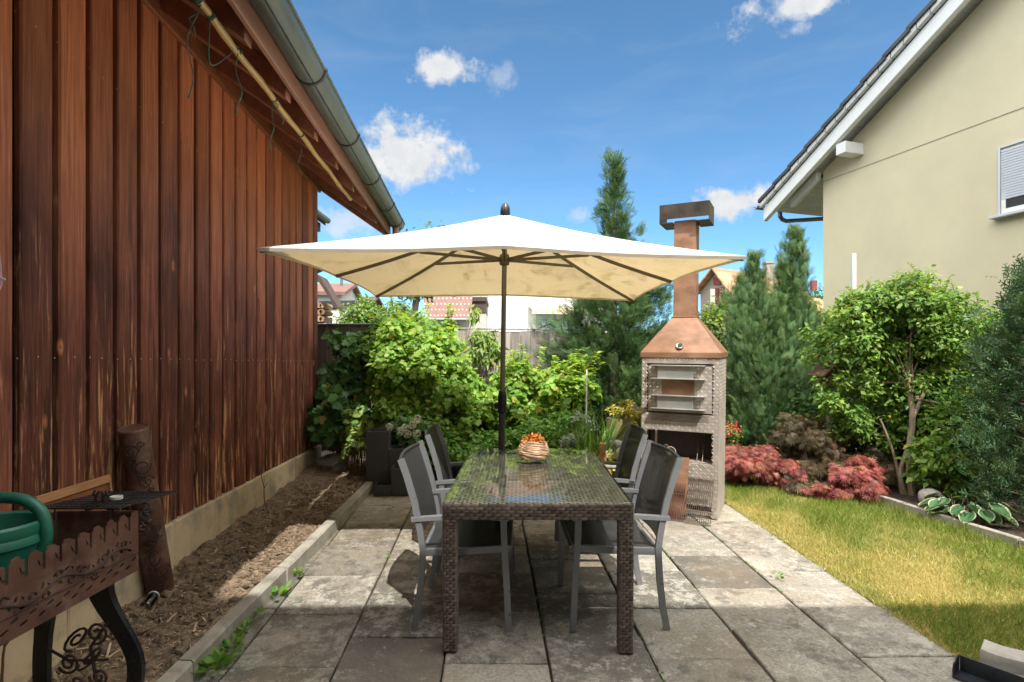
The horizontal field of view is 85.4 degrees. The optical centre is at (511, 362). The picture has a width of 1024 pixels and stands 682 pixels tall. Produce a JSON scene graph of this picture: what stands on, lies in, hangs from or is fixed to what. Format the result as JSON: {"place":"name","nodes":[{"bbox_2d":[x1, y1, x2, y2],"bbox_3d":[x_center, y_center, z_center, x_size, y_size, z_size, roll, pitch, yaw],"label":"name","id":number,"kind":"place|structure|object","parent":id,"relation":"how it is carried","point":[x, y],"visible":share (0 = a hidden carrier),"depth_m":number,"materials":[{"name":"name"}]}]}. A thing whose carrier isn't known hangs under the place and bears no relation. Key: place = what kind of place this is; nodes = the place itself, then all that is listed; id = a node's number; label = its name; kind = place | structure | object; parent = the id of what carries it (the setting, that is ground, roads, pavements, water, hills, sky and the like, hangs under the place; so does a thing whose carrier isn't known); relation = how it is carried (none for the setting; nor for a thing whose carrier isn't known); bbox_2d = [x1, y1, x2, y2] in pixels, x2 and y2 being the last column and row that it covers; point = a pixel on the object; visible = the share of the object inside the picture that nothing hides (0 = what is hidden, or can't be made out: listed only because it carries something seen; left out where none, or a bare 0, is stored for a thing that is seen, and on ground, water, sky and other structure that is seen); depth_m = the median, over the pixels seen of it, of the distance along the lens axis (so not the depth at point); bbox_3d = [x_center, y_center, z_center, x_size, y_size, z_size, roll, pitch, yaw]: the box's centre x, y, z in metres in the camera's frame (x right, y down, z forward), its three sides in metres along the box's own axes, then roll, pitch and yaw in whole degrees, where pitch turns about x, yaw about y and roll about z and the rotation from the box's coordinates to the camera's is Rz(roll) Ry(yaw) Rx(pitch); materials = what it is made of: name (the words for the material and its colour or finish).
{"place":"outdoors","nodes":[
{"label":"outdoors","id":0,"kind":"place"},
{"bbox_2d":[28,450,365,681],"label":"soil","id":1,"kind":"structure","parent":0,"point":[314,468],"depth_m":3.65,"materials":[{"name":"brown soil"}]},
{"bbox_2d":[0,641,9,681],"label":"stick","id":2,"kind":"object","parent":1,"relation":"on","point":[2,664],"visible":0.44,"depth_m":2.16,"materials":[{"name":"brown wood"}]},
{"bbox_2d":[0,490,145,681],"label":"brazier","id":3,"kind":"object","parent":1,"relation":"on","point":[92,556],"visible":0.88,"depth_m":1.96,"materials":[{"name":"metal"}]},
{"bbox_2d":[0,491,52,610],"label":"watering can","id":4,"kind":"object","parent":3,"relation":"on","point":[24,534],"visible":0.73,"depth_m":1.72,"materials":[{"name":"green plastic"}]},
{"bbox_2d":[45,491,178,519],"bbox_3d":[-1.529,0.542,2.115,0.366,0.050,0.258,0,0,0],"label":"grill grate","id":5,"kind":"object","parent":3,"relation":"on","point":[138,497],"visible":0.84,"depth_m":2.08,"materials":[{"name":"metal"}]},
{"bbox_2d":[109,495,122,500],"bbox_3d":[-1.509,0.513,2.115,0.044,0.013,0.044,0,0,0],"label":"tealight","id":6,"kind":"object","parent":5,"relation":"on","point":[115,497],"visible":1,"depth_m":2.10,"materials":[{"name":"white metal"}]},
{"bbox_2d":[138,503,150,535],"bbox_3d":[-1.398,0.597,2.112,0.043,0.124,0.036,0,0,-42],"label":"chain","id":7,"kind":"object","parent":3,"relation":"hanging from","point":[141,514],"visible":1,"depth_m":2.11,"materials":[{"name":"metal"}]},
{"bbox_2d":[117,423,174,594],"bbox_3d":[-1.993,0.829,3.038,0.142,1.012,0.398,0,0,-4],"label":"log","id":8,"kind":"object","parent":1,"relation":"on","point":[135,443],"visible":0.88,"depth_m":2.98,"materials":[{"name":"brown wood"}]},
{"bbox_2d":[139,591,159,609],"bbox_3d":[-1.955,1.284,2.992,0.062,0.076,0.111,0,0,-11],"label":"glass jar","id":9,"kind":"object","parent":1,"relation":"on","point":[151,597],"visible":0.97,"depth_m":2.99,"materials":[{"name":"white glass"}]},
{"bbox_2d":[29,465,365,681],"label":"straw","id":10,"kind":"object","parent":1,"relation":"on","point":[167,620],"visible":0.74,"depth_m":3.45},
{"bbox_2d":[261,471,267,510],"bbox_3d":[-2.059,1.078,4.614,0.053,0.360,0.025,0,0,-20],"label":"stick","id":11,"kind":"object","parent":1,"relation":"on","point":[264,491],"visible":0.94,"depth_m":4.61,"materials":[{"name":"brown wood"}]},
{"bbox_2d":[332,462,346,471],"bbox_3d":[-1.934,1.185,6.222,0.157,0.147,0.174,0,0,-20],"label":"stone","id":12,"kind":"object","parent":1,"relation":"on","point":[340,467],"visible":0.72,"depth_m":6.16,"materials":[{"name":"stone"}]},
{"bbox_2d":[318,279,362,302],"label":"house","id":13,"kind":"structure","parent":0,"point":[346,291],"depth_m":31.13,"materials":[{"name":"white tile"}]},
{"bbox_2d":[369,296,387,311],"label":"house","id":14,"kind":"structure","parent":0,"point":[378,302],"depth_m":47.40,"materials":[{"name":"white paint"}]},
{"bbox_2d":[194,484,962,681],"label":"patio","id":15,"kind":"structure","parent":0,"point":[811,622],"depth_m":2.97,"materials":[{"name":"grey stone"}]},
{"bbox_2d":[194,645,242,673],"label":"weed","id":16,"kind":"object","parent":15,"relation":"on","point":[217,656],"visible":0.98,"depth_m":2.51,"materials":[{"name":"green plant"}]},
{"bbox_2d":[219,631,245,649],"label":"weed","id":17,"kind":"object","parent":15,"relation":"on","point":[237,640],"visible":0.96,"depth_m":2.68,"materials":[{"name":"green plant"}]},
{"bbox_2d":[234,618,256,634],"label":"weed","id":18,"kind":"object","parent":15,"relation":"on","point":[244,626],"visible":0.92,"depth_m":2.83,"materials":[{"name":"green plant"}]},
{"bbox_2d":[252,606,267,620],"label":"weed","id":19,"kind":"object","parent":15,"relation":"on","point":[259,610],"visible":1,"depth_m":2.99,"materials":[{"name":"green plant"}]},
{"bbox_2d":[270,579,291,599],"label":"weed","id":20,"kind":"object","parent":15,"relation":"on","point":[284,589],"visible":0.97,"depth_m":3.26,"materials":[{"name":"green plant"}]},
{"bbox_2d":[340,402,381,475],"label":"shrub","id":21,"kind":"object","parent":15,"relation":"on","point":[357,423],"visible":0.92,"depth_m":5.97,"materials":[{"name":"green plant"}]},
{"bbox_2d":[366,428,410,495],"bbox_3d":[-1.230,0.980,5.561,0.456,0.600,0.421,0,2,-4],"label":"planter","id":22,"kind":"object","parent":15,"relation":"on","point":[384,475],"visible":0.76,"depth_m":5.54,"materials":[{"name":"plastic"}]},
{"bbox_2d":[378,415,446,470],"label":"hydrangea","id":23,"kind":"object","parent":15,"relation":"on","point":[404,434],"visible":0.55,"depth_m":5.81,"materials":[{"name":"green plant"}]},
{"bbox_2d":[398,440,513,631],"bbox_3d":[-0.299,0.921,3.090,0.610,0.893,0.558,0,2,1],"label":"garden chair","id":24,"kind":"object","parent":15,"relation":"on","point":[484,536],"visible":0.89,"depth_m":3.00,"materials":[{"name":"grey metal"}]},
{"bbox_2d":[425,422,514,571],"bbox_3d":[-0.289,0.894,3.843,0.610,0.893,0.558,0,2,-2],"label":"garden chair","id":25,"kind":"object","parent":15,"relation":"on","point":[436,443],"visible":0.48,"depth_m":3.93,"materials":[{"name":"grey metal"}]},
{"bbox_2d":[219,516,782,681],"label":"moss","id":26,"kind":"object","parent":15,"relation":"on","point":[536,597],"visible":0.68,"depth_m":3.21,"materials":[{"name":"green plant"}]},
{"bbox_2d":[257,203,746,448],"bbox_3d":[-0.072,0.053,4.327,2.630,2.582,2.670,1,1,-1],"label":"parasol","id":27,"kind":"object","parent":15,"relation":"on","point":[504,254],"visible":0.98,"depth_m":4.29,"materials":[{"name":"fabric"}]},
{"bbox_2d":[428,408,588,470],"bbox_3d":[-0.053,0.889,6.027,1.861,0.791,0.796,0,0,0],"label":"herb patch","id":28,"kind":"object","parent":15,"relation":"on","point":[459,452],"visible":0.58,"depth_m":5.96,"materials":[{"name":"green plant"}]},
{"bbox_2d":[442,449,633,653],"bbox_3d":[0.135,1.003,3.369,0.909,0.719,1.509,0,1,1],"label":"dining table","id":29,"kind":"object","parent":15,"relation":"on","point":[498,484],"visible":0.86,"depth_m":2.68,"materials":[{"name":"wicker"}]},
{"bbox_2d":[517,432,548,459],"bbox_3d":[0.139,0.533,3.620,0.209,0.170,0.206,0,0,0],"label":"basket","id":30,"kind":"object","parent":29,"relation":"on","point":[531,446],"visible":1,"depth_m":3.55,"materials":[{"name":"wicker"}]},
{"bbox_2d":[528,398,624,475],"bbox_3d":[0.787,0.810,5.585,1.125,0.941,1.193,0,0,-20],"label":"lily clump","id":31,"kind":"object","parent":15,"relation":"on","point":[593,441],"visible":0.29,"depth_m":5.50,"materials":[{"name":"green plant"}]},
{"bbox_2d":[556,410,600,449],"bbox_3d":[0.657,0.893,5.678,0.361,0.813,0.523,0,0,35],"label":"herb patch","id":32,"kind":"object","parent":15,"relation":"on","point":[569,440],"visible":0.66,"depth_m":5.64,"materials":[{"name":"green plant"}]},
{"bbox_2d":[554,422,647,560],"bbox_3d":[0.609,0.893,3.862,0.610,0.893,0.558,0,2,2],"label":"garden chair","id":33,"kind":"object","parent":15,"relation":"on","point":[635,437],"visible":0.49,"depth_m":3.96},
{"bbox_2d":[595,449,614,475],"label":"flowering plant","id":34,"kind":"object","parent":15,"relation":"on","point":[609,459],"visible":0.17,"depth_m":5.30,"materials":[{"name":"yellow plant"}]},
{"bbox_2d":[605,461,616,468],"bbox_3d":[0.972,0.988,5.348,0.288,0.066,0.217,0,0,0],"label":"stone","id":35,"kind":"object","parent":15,"relation":"on","point":[611,466],"visible":0.15,"depth_m":5.25,"materials":[{"name":"beige stone"}]},
{"bbox_2d":[597,442,606,464],"bbox_3d":[0.856,0.863,5.300,0.100,0.215,0.100,0,0,0],"label":"clay ornament","id":36,"kind":"object","parent":35,"relation":"on","point":[601,453],"visible":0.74,"depth_m":5.27,"materials":[{"name":"ceramic"}]},
{"bbox_2d":[613,448,619,460],"bbox_3d":[1.091,0.901,5.452,0.212,0.142,0.205,0,0,0],"label":"stone","id":37,"kind":"object","parent":35,"relation":"on","point":[616,455],"visible":0.3,"depth_m":5.40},
{"bbox_2d":[604,440,621,451],"bbox_3d":[1.020,0.834,5.600,0.209,0.120,0.172,0,0,0],"label":"stone","id":38,"kind":"object","parent":37,"relation":"on","point":[618,443],"visible":0.39,"depth_m":5.53,"materials":[{"name":"grey stone"}]},
{"bbox_2d":[558,440,683,631],"bbox_3d":[0.589,0.920,3.101,0.610,0.893,0.558,0,2,-2],"label":"garden chair","id":39,"kind":"object","parent":15,"relation":"on","point":[660,465],"visible":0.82,"depth_m":3.03,"materials":[{"name":"grey metal"}]},
{"bbox_2d":[668,482,685,521],"bbox_3d":[1.355,1.109,4.705,0.228,0.395,0.175,1,2,27],"label":"grill grate","id":40,"kind":"object","parent":15,"relation":"on","point":[681,494],"visible":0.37,"depth_m":4.66,"materials":[{"name":"grey metal"}]},
{"bbox_2d":[669,457,688,518],"bbox_3d":[1.396,1.054,4.716,0.198,0.502,0.099,0,0,27],"label":"metal sheet","id":41,"kind":"object","parent":15,"relation":"on","point":[683,474],"visible":0.5,"depth_m":4.70,"materials":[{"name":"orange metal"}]},
{"bbox_2d":[633,200,727,519],"bbox_3d":[1.505,-0.046,4.932,0.718,2.688,0.578,1,2,27],"label":"garden stove","id":42,"kind":"object","parent":15,"relation":"on","point":[683,353],"visible":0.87,"depth_m":4.78,"materials":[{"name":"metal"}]},
{"bbox_2d":[684,433,713,525],"bbox_3d":[1.601,0.951,4.683,0.210,0.713,0.411,1,2,27],"label":"grill grate","id":43,"kind":"object","parent":15,"relation":"on","point":[706,490],"visible":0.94,"depth_m":4.60,"materials":[{"name":"metal"}]},
{"bbox_2d":[952,654,1023,681],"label":"steel channel","id":44,"kind":"object","parent":15,"relation":"on","point":[966,669],"visible":1,"depth_m":2.43,"materials":[{"name":"grey metal"}]},
{"bbox_2d":[291,0,930,329],"label":"sky","id":45,"kind":"structure","parent":0,"point":[463,110],"materials":[{"name":"blue"}]},
{"bbox_2d":[350,451,1023,538],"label":"border soil","id":46,"kind":"structure","parent":0,"point":[1007,526],"depth_m":5.08,"materials":[{"name":"brown soil"}]},
{"bbox_2d":[317,453,348,467],"bbox_3d":[-2.057,1.151,6.345,0.368,0.239,0.277,0,0,0],"label":"stone","id":47,"kind":"object","parent":46,"relation":"on","point":[330,460],"visible":0.49,"depth_m":6.26,"materials":[{"name":"stone"}]},
{"bbox_2d":[305,328,372,456],"bbox_3d":[-1.997,0.423,6.558,0.750,1.697,1.219,0,0,0],"label":"vine","id":48,"kind":"object","parent":46,"relation":"on","point":[342,383],"visible":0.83,"depth_m":6.45,"materials":[{"name":"green plant"}]},
{"bbox_2d":[318,323,384,451],"bbox_3d":[-2.250,0.345,7.450,1.400,1.750,0.060,0,0,0],"label":"fence","id":49,"kind":"object","parent":46,"relation":"on","point":[324,354],"visible":0.17,"depth_m":7.44,"materials":[{"name":"wood"}]},
{"bbox_2d":[354,298,488,443],"bbox_3d":[-1.116,0.238,6.501,1.754,2.066,1.283,0,0,0],"label":"currant bush","id":50,"kind":"object","parent":46,"relation":"on","point":[418,368],"visible":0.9,"depth_m":6.24,"materials":[{"name":"green plant"}]},
{"bbox_2d":[464,304,509,446],"bbox_3d":[-0.329,0.242,7.242,0.626,2.018,0.541,0,0,0],"label":"sapling","id":51,"kind":"object","parent":46,"relation":"on","point":[489,351],"visible":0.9,"depth_m":7.12,"materials":[{"name":"green plant"}]},
{"bbox_2d":[464,344,539,449],"bbox_3d":[-0.167,0.515,6.746,1.270,1.502,0.934,0,0,0],"label":"currant bush","id":52,"kind":"object","parent":46,"relation":"on","point":[517,374],"visible":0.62,"depth_m":6.59,"materials":[{"name":"green plant"}]},
{"bbox_2d":[523,346,605,449],"bbox_3d":[0.593,0.531,6.667,1.022,1.473,0.897,0,0,0],"label":"currant bush","id":53,"kind":"object","parent":46,"relation":"on","point":[558,388],"visible":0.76,"depth_m":6.43,"materials":[{"name":"green plant"}]},
{"bbox_2d":[522,146,673,440],"bbox_3d":[1.254,-0.767,7.101,2.259,4.031,2.111,0,0,0],"label":"conifer","id":54,"kind":"object","parent":46,"relation":"on","point":[624,340],"visible":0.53,"depth_m":6.91,"materials":[{"name":"green plant"}]},
{"bbox_2d":[606,417,633,476],"bbox_3d":[1.159,0.927,5.950,0.310,0.678,0.302,0,0,0],"label":"stump","id":55,"kind":"object","parent":46,"relation":"on","point":[620,423],"visible":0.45,"depth_m":5.81,"materials":[{"name":"brown wood"}]},
{"bbox_2d":[604,399,641,425],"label":"golden shrub","id":56,"kind":"object","parent":55,"relation":"on","point":[628,403],"visible":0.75,"depth_m":5.86,"materials":[{"name":"yellow plant"}]},
{"bbox_2d":[725,443,807,488],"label":"red maple","id":57,"kind":"object","parent":46,"relation":"on","point":[761,464],"visible":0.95,"depth_m":5.58,"materials":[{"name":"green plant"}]},
{"bbox_2d":[717,248,820,459],"bbox_3d":[2.990,-0.069,6.649,1.450,2.663,1.480,0,0,0],"label":"conifer","id":58,"kind":"object","parent":46,"relation":"on","point":[751,385],"visible":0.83,"depth_m":6.51,"materials":[{"name":"green plant"}]},
{"bbox_2d":[767,221,849,453],"bbox_3d":[3.573,-0.264,6.896,1.499,3.034,1.286,0,0,39],"label":"conifer","id":59,"kind":"object","parent":46,"relation":"on","point":[794,287],"visible":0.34,"depth_m":6.84,"materials":[{"name":"green plant"}]},
{"bbox_2d":[807,363,853,484],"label":"bird house","id":60,"kind":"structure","parent":46,"relation":"on","point":[820,370],"depth_m":5.72,"materials":[{"name":"green wood"}]},
{"bbox_2d":[763,407,905,494],"bbox_3d":[3.266,0.892,5.688,1.322,0.897,0.991,0,0,0],"label":"purple maple","id":61,"kind":"object","parent":46,"relation":"on","point":[816,453],"visible":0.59,"depth_m":5.59,"materials":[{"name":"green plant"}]},
{"bbox_2d":[798,455,891,501],"bbox_3d":[3.134,1.093,5.265,0.775,0.493,0.595,0,0,25],"label":"red maple","id":62,"kind":"object","parent":46,"relation":"on","point":[860,475],"visible":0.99,"depth_m":5.11,"materials":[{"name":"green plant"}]},
{"bbox_2d":[767,345,993,472],"bbox_3d":[4.302,0.365,6.278,2.764,2.000,1.152,0,0,11],"label":"shrub","id":63,"kind":"object","parent":46,"relation":"on","point":[804,404],"visible":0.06,"depth_m":6.14,"materials":[{"name":"green plant"}]},
{"bbox_2d":[796,262,1014,495],"bbox_3d":[4.098,0.182,5.551,2.215,2.296,1.296,0,0,0],"label":"leafy tree","id":64,"kind":"object","parent":46,"relation":"on","point":[897,331],"visible":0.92,"depth_m":5.33,"materials":[{"name":"green plant"}]},
{"bbox_2d":[918,488,942,501],"bbox_3d":[3.736,1.201,4.951,0.182,0.165,0.164,0,0,0],"label":"stone","id":65,"kind":"object","parent":46,"relation":"on","point":[922,493],"visible":0.48,"depth_m":4.94,"materials":[{"name":"white stone"}]},
{"bbox_2d":[918,491,992,517],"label":"hosta","id":66,"kind":"object","parent":46,"relation":"on","point":[931,500],"visible":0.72,"depth_m":4.58,"materials":[{"name":"green plant"}]},
{"bbox_2d":[893,380,1022,503],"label":"shrub","id":67,"kind":"object","parent":46,"relation":"on","point":[933,449],"visible":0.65,"depth_m":4.97,"materials":[{"name":"green plant"}]},
{"bbox_2d":[927,496,1018,526],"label":"hosta","id":68,"kind":"object","parent":46,"relation":"on","point":[997,512],"visible":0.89,"depth_m":4.35,"materials":[{"name":"green plant"}]},
{"bbox_2d":[950,299,1008,382],"bbox_3d":[5.167,0.307,5.819,1.066,1.972,0.750,0,0,0],"label":"shrub","id":69,"kind":"object","parent":46,"relation":"on","point":[999,318],"visible":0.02,"depth_m":5.82,"materials":[{"name":"green plant"}]},
{"bbox_2d":[944,268,1023,521],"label":"yew","id":70,"kind":"object","parent":46,"relation":"on","point":[1008,424],"visible":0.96,"depth_m":4.42,"materials":[{"name":"green plant"}]},
{"bbox_2d":[954,254,1023,499],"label":"yew","id":71,"kind":"object","parent":46,"relation":"on","point":[1018,268],"visible":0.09,"depth_m":5.16,"materials":[{"name":"green plant"}]},
{"bbox_2d":[699,261,816,335],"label":"house","id":72,"kind":"structure","parent":0,"point":[711,283],"depth_m":40.57,"materials":[{"name":"beige paint"}]},
{"bbox_2d":[810,280,822,309],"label":"house","id":73,"kind":"structure","parent":0,"point":[813,284],"depth_m":56.92,"materials":[{"name":"ceramic"}]},
{"bbox_2d":[724,475,1023,660],"bbox_3d":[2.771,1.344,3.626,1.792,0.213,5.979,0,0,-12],"label":"lawn","id":74,"kind":"structure","parent":0,"point":[922,582],"depth_m":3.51,"materials":[{"name":"green plant"}]},
{"bbox_2d":[725,421,746,451],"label":"azalea","id":75,"kind":"object","parent":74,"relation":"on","point":[732,435],"visible":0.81,"depth_m":6.03,"materials":[{"name":"red plant"}]},
{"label":"ground","id":76,"kind":"structure","parent":0,"visible":0},
{"bbox_2d":[0,0,404,681],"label":"barn","id":77,"kind":"structure","parent":76,"relation":"on","point":[148,206],"depth_m":3.25,"materials":[{"name":"wood"}]},
{"bbox_2d":[0,257,5,288],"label":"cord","id":78,"kind":"object","parent":77,"relation":"hanging from","point":[2,279],"visible":1,"depth_m":2.20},
{"bbox_2d":[35,474,114,512],"bbox_3d":[-1.972,0.782,2.529,0.084,0.457,0.462,0,0,-4],"label":"plank","id":79,"kind":"object","parent":77,"relation":"attached to","point":[89,487],"visible":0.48,"depth_m":2.53,"materials":[{"name":"brown wood"}]},
{"bbox_2d":[256,270,261,347],"bbox_3d":[-2.198,-0.468,4.818,0.005,0.667,0.120,0,0,-4],"label":"wire","id":80,"kind":"object","parent":77,"relation":"hanging from","point":[259,307],"visible":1,"depth_m":4.83,"materials":[{"name":"brown metal"}]},
{"bbox_2d":[199,0,351,200],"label":"bamboo pole","id":81,"kind":"object","parent":77,"relation":"attached to","point":[227,38],"visible":0.98,"depth_m":3.23,"materials":[{"name":"beige wood"}]},
{"bbox_2d":[186,0,202,98],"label":"twine","id":82,"kind":"object","parent":81,"relation":"hanging from","point":[197,2],"visible":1,"depth_m":2.49,"materials":[{"name":"green fabric"}]},
{"bbox_2d":[204,10,238,65],"bbox_3d":[-1.439,-1.556,2.729,0.076,0.198,0.281,0,0,-4],"label":"twine","id":83,"kind":"object","parent":81,"relation":"hanging from","point":[212,18],"visible":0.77,"depth_m":2.64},
{"bbox_2d":[235,47,242,113],"bbox_3d":[-1.436,-1.483,2.909,0.048,0.344,0.048,0,0,0],"label":"twine","id":84,"kind":"object","parent":81,"relation":"hanging from","point":[241,51],"visible":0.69,"depth_m":2.91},
{"bbox_2d":[269,94,283,151],"bbox_3d":[-1.460,-1.483,3.442,0.086,0.345,0.066,0,0,-30],"label":"twine","id":85,"kind":"object","parent":81,"relation":"hanging from","point":[276,100],"visible":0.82,"depth_m":3.43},
{"bbox_2d":[318,210,330,231],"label":"gutter","id":86,"kind":"structure","parent":77,"relation":"attached to","point":[323,219],"depth_m":12.72,"materials":[{"name":"grey metal"}]},
{"bbox_2d":[156,481,372,681],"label":"kerb","id":87,"kind":"structure","parent":76,"relation":"on","point":[185,666],"depth_m":3.11,"materials":[{"name":"concrete"}]},
{"bbox_2d":[318,302,332,322],"bbox_3d":[-3.906,0.002,10.870,0.686,2.383,0.500,0,0,0],"label":"log pile","id":88,"kind":"object","parent":76,"relation":"on","point":[324,309],"visible":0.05,"depth_m":10.68,"materials":[{"name":"brown wood"}]},
{"bbox_2d":[318,275,344,322],"bbox_3d":[-3.567,-0.222,10.625,0.600,3.103,0.450,0,0,0],"label":"wood shelter","id":89,"kind":"object","parent":76,"relation":"on","point":[329,290],"visible":0.47,"depth_m":10.53,"materials":[{"name":"brown wood"}]},
{"bbox_2d":[319,300,378,322],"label":"outbuilding","id":90,"kind":"structure","parent":76,"relation":"on","point":[334,309],"depth_m":15.00,"materials":[{"name":"white paint"}]},
{"bbox_2d":[330,293,437,395],"bbox_3d":[-2.082,0.034,9.193,2.006,2.444,1.077,0,0,0],"label":"hedge","id":91,"kind":"object","parent":76,"relation":"on","point":[359,312],"visible":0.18,"depth_m":9.00,"materials":[{"name":"green plant"}]},
{"bbox_2d":[398,219,454,312],"bbox_3d":[-2.061,-1.246,15.137,3.653,5.060,2.233,0,0,-15],"label":"garden tree","id":92,"kind":"object","parent":76,"relation":"on","point":[415,302],"visible":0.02,"depth_m":14.98,"materials":[{"name":"green plant"}]},
{"bbox_2d":[423,296,474,329],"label":"house","id":93,"kind":"structure","parent":76,"relation":"on","point":[461,305],"depth_m":23.60,"materials":[{"name":"brown tile"}]},
{"bbox_2d":[472,297,488,330],"bbox_3d":[-2.008,-1.892,28.340,1.523,3.019,3.320,0,0,0],"label":"porch","id":94,"kind":"object","parent":93,"relation":"attached to","point":[482,303],"visible":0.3,"depth_m":27.14,"materials":[{"name":"paint"}]},
{"bbox_2d":[473,296,606,332],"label":"house","id":95,"kind":"structure","parent":76,"relation":"on","point":[522,312],"depth_m":34.39,"materials":[{"name":"white paint"}]},
{"bbox_2d":[536,314,573,331],"bbox_3d":[2.920,-2.420,34.914,2.900,1.500,0.050,0,0,-12],"label":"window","id":96,"kind":"structure","parent":95,"relation":"in","point":[543,316],"depth_m":34.75,"materials":[{"name":"glass"}]},
{"bbox_2d":[457,328,656,449],"bbox_3d":[0.588,0.393,7.640,4.274,1.773,0.140,0,0,0],"label":"fence","id":97,"kind":"object","parent":76,"relation":"on","point":[514,340],"visible":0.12,"depth_m":7.58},
{"bbox_2d":[698,290,733,422],"bbox_3d":[2.867,0.106,7.832,1.549,2.259,1.193,0,0,0],"label":"laurel","id":98,"kind":"object","parent":76,"relation":"on","point":[710,320],"visible":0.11,"depth_m":7.72,"materials":[{"name":"green plant"}]},
{"bbox_2d":[798,295,834,362],"bbox_3d":[3.974,0.165,7.267,0.874,2.157,1.107,0,0,39],"label":"laurel","id":99,"kind":"object","parent":76,"relation":"on","point":[824,313],"visible":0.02,"depth_m":7.32,"materials":[{"name":"green plant"}]},
{"bbox_2d":[811,283,822,300],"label":"tree","id":100,"kind":"object","parent":76,"relation":"on","point":[818,295],"visible":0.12,"depth_m":89.86,"materials":[{"name":"green plant"}]},
{"bbox_2d":[850,253,855,289],"bbox_3d":[4.615,-0.100,7.500,0.055,2.761,0.055,0,0,0],"label":"post","id":101,"kind":"object","parent":76,"relation":"on","point":[852,269],"visible":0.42,"depth_m":7.47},
{"bbox_2d":[753,0,1023,444],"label":"house","id":102,"kind":"structure","parent":76,"relation":"on","point":[912,151],"depth_m":7.40,"materials":[{"name":"beige paint"}]},
{"bbox_2d":[988,139,1023,219],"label":"window","id":103,"kind":"structure","parent":102,"relation":"in","point":[1010,160],"depth_m":6.54,"materials":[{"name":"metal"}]},
{"bbox_2d":[874,494,1023,548],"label":"bed edging","id":104,"kind":"object","parent":76,"relation":"on","point":[996,533],"visible":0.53,"depth_m":4.36,"materials":[{"name":"concrete"}]},
{"bbox_3d":[2.195,1.364,2.419,0.146,0.058,0.235,-2,3,-42],"label":"paving block","id":105,"kind":"object","parent":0,"visible":0},
{"bbox_2d":[980,639,1023,675],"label":"paving block","id":106,"kind":"object","parent":105,"relation":"on","point":[1008,659],"depth_m":2.43,"materials":[{"name":"concrete"}]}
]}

